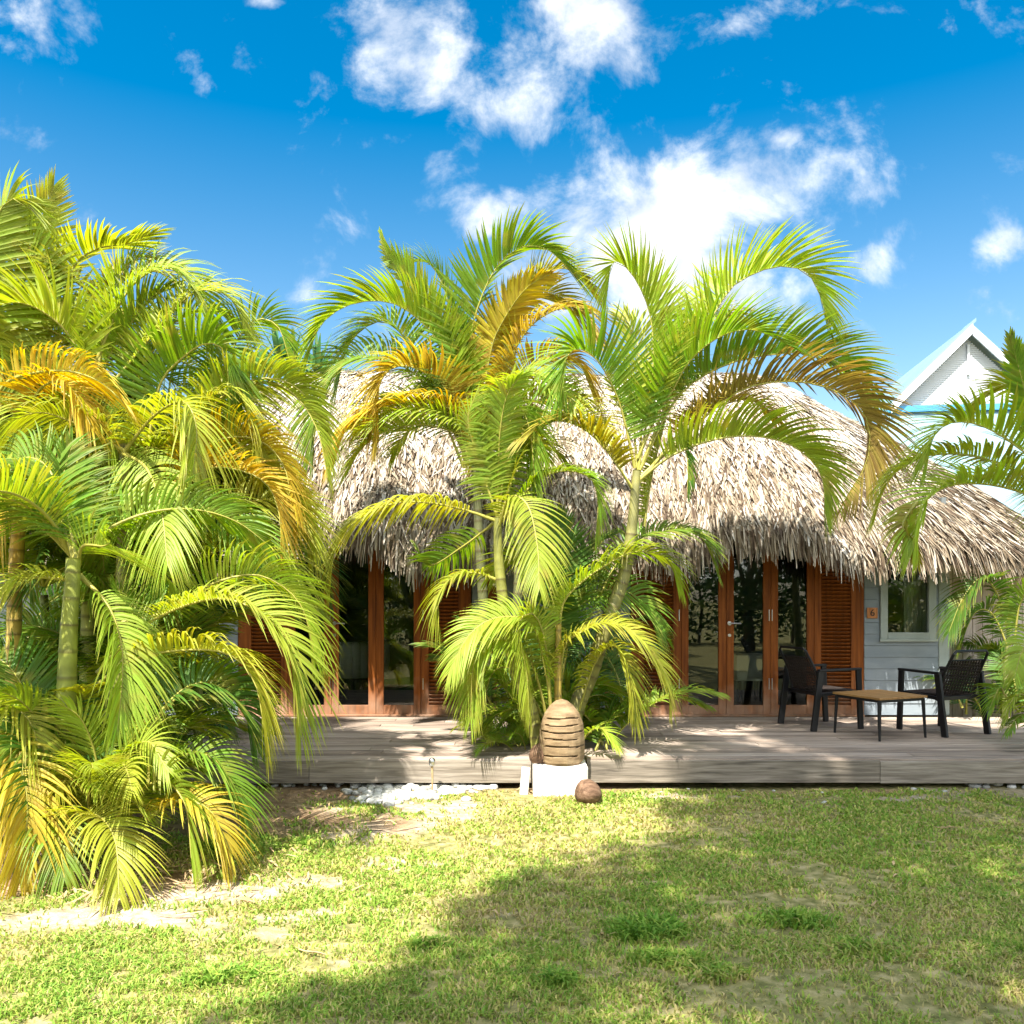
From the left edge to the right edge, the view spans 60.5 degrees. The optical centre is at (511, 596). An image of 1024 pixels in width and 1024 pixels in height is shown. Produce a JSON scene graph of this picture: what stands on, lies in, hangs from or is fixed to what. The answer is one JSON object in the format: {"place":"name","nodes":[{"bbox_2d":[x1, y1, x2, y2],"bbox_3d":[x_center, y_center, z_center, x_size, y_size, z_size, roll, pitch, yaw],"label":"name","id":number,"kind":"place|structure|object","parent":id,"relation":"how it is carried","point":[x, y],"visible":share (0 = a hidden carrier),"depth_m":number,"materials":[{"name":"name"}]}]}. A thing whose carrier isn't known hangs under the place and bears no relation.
{"place":"outdoors","nodes":[
{"label":"outdoors","id":0,"kind":"place"},
{"bbox_2d":[0,778,1023,1023],"bbox_3d":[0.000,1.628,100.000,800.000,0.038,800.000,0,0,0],"label":"ground","id":1,"kind":"structure","parent":0,"point":[288,798],"depth_m":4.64,"materials":[{"name":"green plant"}]},
{"bbox_2d":[0,420,347,917],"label":"areca palm","id":2,"kind":"object","parent":1,"relation":"on","point":[60,765],"visible":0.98,"depth_m":5.24,"materials":[{"name":"green plant"}]},
{"bbox_2d":[0,161,352,826],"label":"areca palm","id":3,"kind":"object","parent":1,"relation":"on","point":[99,326],"visible":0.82,"depth_m":6.30,"materials":[{"name":"green plant"}]},
{"bbox_2d":[0,349,352,807],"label":"areca palm","id":4,"kind":"object","parent":1,"relation":"on","point":[45,625],"visible":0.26,"depth_m":6.69,"materials":[{"name":"green plant"}]},
{"bbox_2d":[184,317,357,395],"bbox_3d":[-4.413,-2.685,16.390,3.437,4.930,2.646,0,0,20],"label":"pandanus tree","id":5,"kind":"object","parent":1,"relation":"on","point":[277,340],"visible":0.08,"depth_m":16.05,"materials":[{"name":"green plant"}]},
{"bbox_2d":[296,947,326,954],"bbox_3d":[-0.916,1.610,3.988,0.190,0.012,0.015,0,0,29],"label":"fallen leaflet","id":6,"kind":"object","parent":1,"relation":"on","point":[317,952],"visible":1,"depth_m":3.98,"materials":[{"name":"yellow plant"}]},
{"bbox_2d":[177,717,531,782],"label":"timber deck","id":7,"kind":"structure","parent":1,"relation":"on","point":[382,749],"depth_m":7.65,"materials":[{"name":"grey wood"}]},
{"bbox_2d":[450,709,542,757],"bbox_3d":[-0.031,1.222,8.104,1.316,0.452,0.985,0,0,-40],"label":"fern clump","id":8,"kind":"object","parent":7,"relation":"on","point":[492,734],"visible":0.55,"depth_m":8.03,"materials":[{"name":"green plant"}]},
{"bbox_2d":[429,758,434,789],"bbox_3d":[-0.665,1.499,7.300,0.056,0.322,0.055,0,0,0],"label":"garden spike light","id":9,"kind":"object","parent":1,"relation":"on","point":[431,762],"visible":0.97,"depth_m":7.29,"materials":[{"name":"silver metal"}]},
{"bbox_2d":[0,787,896,1002],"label":"leaf litter","id":10,"kind":"object","parent":1,"relation":"on","point":[246,899],"visible":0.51,"depth_m":4.97,"materials":[{"name":"brown plant"}]},
{"bbox_2d":[282,203,630,731],"bbox_3d":[-0.612,-1.148,8.963,3.432,5.226,3.012,0,0,0],"label":"areca palm","id":11,"kind":"object","parent":1,"relation":"on","point":[460,367],"visible":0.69,"depth_m":8.50,"materials":[{"name":"green plant"}]},
{"bbox_2d":[318,365,617,747],"bbox_3d":[-0.345,-0.196,7.693,2.561,3.424,1.322,0,0,0],"label":"areca palm","id":12,"kind":"object","parent":1,"relation":"on","point":[484,459],"visible":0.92,"depth_m":7.49,"materials":[{"name":"green plant"}]},
{"bbox_2d":[0,369,1023,716],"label":"thatched bungalow","id":13,"kind":"object","parent":1,"relation":"on","point":[764,501],"visible":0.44,"depth_m":10.24,"materials":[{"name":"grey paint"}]},
{"bbox_2d":[238,560,287,713],"bbox_3d":[-2.904,0.209,10.262,0.577,2.318,0.049,0,0,0],"label":"louvre door","id":14,"kind":"structure","parent":13,"relation":"in","point":[245,640],"depth_m":10.24,"materials":[{"name":"brown wood"}]},
{"bbox_2d":[288,541,331,713],"bbox_3d":[-2.360,0.209,10.258,0.500,2.318,0.056,0,0,0],"label":"glass door","id":15,"kind":"structure","parent":13,"relation":"in","point":[326,708],"depth_m":10.24,"materials":[{"name":"brown wood"}]},
{"bbox_2d":[332,547,375,713],"bbox_3d":[-1.847,0.209,10.237,0.516,2.318,0.098,0,0,0],"label":"glass door","id":16,"kind":"structure","parent":13,"relation":"in","point":[370,708],"depth_m":10.24,"materials":[{"name":"brown wood"}]},
{"bbox_2d":[319,640,389,704],"bbox_3d":[-2.047,0.955,11.269,0.929,0.797,0.762,0,0,0],"label":"upholstered armchair","id":17,"kind":"object","parent":13,"relation":"in","point":[353,664],"visible":0.43,"depth_m":10.96,"materials":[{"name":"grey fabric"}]},
{"bbox_2d":[376,548,420,713],"bbox_3d":[-1.325,0.209,10.262,0.520,2.318,0.048,0,0,0],"label":"glass door","id":18,"kind":"structure","parent":13,"relation":"in","point":[381,708],"depth_m":10.24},
{"bbox_2d":[421,565,470,713],"bbox_3d":[-0.769,0.209,10.262,0.581,2.318,0.049,0,0,0],"label":"louvre door","id":19,"kind":"structure","parent":13,"relation":"in","point":[459,598],"depth_m":10.24,"materials":[{"name":"brown wood"}]},
{"bbox_2d":[631,559,680,713],"bbox_3d":[1.682,0.209,10.258,0.581,2.318,0.057,0,0,0],"label":"louvre door","id":20,"kind":"structure","parent":13,"relation":"in","point":[670,599],"depth_m":10.24,"materials":[{"name":"brown wood"}]},
{"bbox_2d":[681,555,725,713],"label":"glass door","id":21,"kind":"structure","parent":13,"relation":"in","point":[720,708],"depth_m":10.24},
{"bbox_2d":[734,554,761,615],"bbox_3d":[3.506,-0.172,12.912,0.640,0.900,0.035,0,0,0],"label":"framed picture","id":22,"kind":"object","parent":13,"relation":"attached to","point":[747,590],"visible":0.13,"depth_m":12.92,"materials":[{"name":"black glass"}]},
{"bbox_2d":[734,653,761,701],"bbox_3d":[3.119,1.064,11.600,0.400,0.620,0.400,0,0,0],"label":"chair","id":23,"kind":"object","parent":13,"relation":"on","point":[747,666],"visible":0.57,"depth_m":11.40,"materials":[{"name":"fabric"}]},
{"bbox_2d":[726,550,770,713],"bbox_3d":[2.759,0.209,10.237,0.516,2.318,0.098,0,0,0],"label":"glass door","id":24,"kind":"structure","parent":13,"relation":"in","point":[765,708],"depth_m":10.24,"materials":[{"name":"brown wood"}]},
{"bbox_2d":[771,552,813,713],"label":"glass door","id":25,"kind":"structure","parent":13,"relation":"in","point":[808,708],"depth_m":10.24,"materials":[{"name":"brown wood"}]},
{"bbox_2d":[814,549,863,713],"bbox_3d":[3.816,0.209,10.262,0.577,2.318,0.049,0,0,0],"label":"louvre door","id":26,"kind":"structure","parent":13,"relation":"in","point":[837,600],"depth_m":10.24,"materials":[{"name":"brown wood"}]},
{"bbox_2d":[867,608,877,617],"bbox_3d":[4.201,0.188,10.234,0.124,0.124,0.020,0,0,0],"label":"number sign","id":27,"kind":"object","parent":13,"relation":"attached to","point":[872,612],"visible":1,"depth_m":10.23,"materials":[{"name":"orange wood"}]},
{"bbox_2d":[878,565,937,641],"bbox_3d":[4.623,-0.174,10.265,0.680,1.392,0.110,0,0,0],"label":"window","id":28,"kind":"structure","parent":13,"relation":"in","point":[930,634],"depth_m":10.23,"materials":[{"name":"paint"}]},
{"bbox_2d":[904,565,925,631],"bbox_3d":[4.794,-0.020,10.442,0.264,1.600,0.044,0,0,0],"label":"curtain","id":29,"kind":"object","parent":13,"relation":"hanging from","point":[915,605],"visible":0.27,"depth_m":10.44,"materials":[{"name":"fabric"}]},
{"bbox_2d":[520,767,529,793],"bbox_3d":[0.106,1.532,7.279,0.089,0.244,0.099,0,0,0],"label":"leaning slab","id":30,"kind":"object","parent":1,"relation":"on","point":[524,781],"depth_m":7.24,"materials":[{"name":"white concrete"}]},
{"bbox_2d":[532,760,587,796],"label":"white plinth","id":31,"kind":"structure","parent":1,"relation":"on","point":[547,780],"depth_m":7.16,"materials":[{"name":"concrete"}]},
{"bbox_2d":[529,743,545,763],"bbox_3d":[0.233,1.322,7.343,0.174,0.176,0.195,25,-46,-37],"label":"coconut","id":32,"kind":"object","parent":31,"relation":"on","point":[536,755],"visible":0.7,"depth_m":7.27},
{"bbox_2d":[539,699,584,765],"bbox_3d":[0.418,1.119,7.338,0.380,0.531,0.383,0,0,0],"label":"slatted lantern","id":33,"kind":"object","parent":31,"relation":"on","point":[561,739],"visible":0.99,"depth_m":7.20,"materials":[{"name":"brown wood"}]},
{"bbox_2d":[409,502,729,755],"bbox_3d":[0.516,0.353,8.541,2.972,2.497,3.145,0,0,-13],"label":"young areca palm","id":34,"kind":"object","parent":1,"relation":"on","point":[545,648],"visible":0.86,"depth_m":7.73,"materials":[{"name":"green plant"}]},
{"bbox_2d":[574,779,601,803],"bbox_3d":[0.610,1.546,6.915,0.223,0.201,0.198,21,1,-32],"label":"coconut","id":35,"kind":"object","parent":1,"relation":"on","point":[587,791],"visible":0.95,"depth_m":6.84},
{"bbox_2d":[252,783,1023,807],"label":"pebbles","id":36,"kind":"object","parent":1,"relation":"on","point":[386,794],"visible":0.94,"depth_m":7.31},
{"bbox_2d":[506,214,922,718],"bbox_3d":[1.798,-0.901,7.894,3.904,4.937,1.475,0,0,-4],"label":"areca palm","id":37,"kind":"object","parent":1,"relation":"on","point":[687,335],"visible":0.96,"depth_m":7.79,"materials":[{"name":"green plant"}]},
{"bbox_2d":[584,717,1023,782],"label":"timber deck","id":38,"kind":"structure","parent":1,"relation":"on","point":[735,750],"depth_m":7.79,"materials":[{"name":"grey wood"}]},
{"bbox_2d":[777,645,863,731],"bbox_3d":[3.263,0.953,9.348,0.679,0.863,0.620,0,0,-18],"label":"terrace armchair","id":39,"kind":"object","parent":38,"relation":"on","point":[819,689],"visible":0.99,"depth_m":9.23,"materials":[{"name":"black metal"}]},
{"bbox_2d":[833,689,926,741],"bbox_3d":[3.665,1.173,8.760,0.617,0.416,0.620,0,0,-23],"label":"table","id":40,"kind":"object","parent":38,"relation":"on","point":[879,697],"visible":1,"depth_m":8.59,"materials":[{"name":"brown wood"}]},
{"bbox_2d":[896,649,991,737],"bbox_3d":[4.414,0.953,8.964,0.620,0.863,0.679,0,0,-21],"label":"terrace armchair","id":41,"kind":"object","parent":38,"relation":"on","point":[940,694],"visible":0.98,"depth_m":8.79,"materials":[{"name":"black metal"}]},
{"bbox_2d":[861,326,1023,581],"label":"areca palm","id":42,"kind":"object","parent":1,"relation":"on","point":[909,522],"visible":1,"depth_m":6.66,"materials":[{"name":"green plant"}]},
{"bbox_2d":[933,826,957,827],"bbox_3d":[3.022,1.603,6.113,0.160,0.012,0.015,0,0,11],"label":"fallen leaflet","id":43,"kind":"object","parent":1,"relation":"on","point":[947,827],"visible":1,"depth_m":6.11,"materials":[{"name":"brown plant"}]},
{"bbox_2d":[914,565,1023,739],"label":"young areca palm","id":44,"kind":"object","parent":1,"relation":"on","point":[1005,694],"visible":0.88,"depth_m":9.67,"materials":[{"name":"green plant"}]},
{"bbox_2d":[946,565,1023,716],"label":"board fence","id":45,"kind":"object","parent":1,"relation":"on","point":[956,710],"visible":0.1,"depth_m":11.00,"materials":[{"name":"grey wood"}]},
{"bbox_2d":[0,0,1023,479],"label":"sky","id":46,"kind":"structure","parent":0,"point":[276,139],"materials":[{"name":"blue"}]},
{"bbox_2d":[853,318,1023,515],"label":"gabled house","id":47,"kind":"structure","parent":0,"point":[950,367],"depth_m":18.09,"materials":[{"name":"white paint"}]}
]}

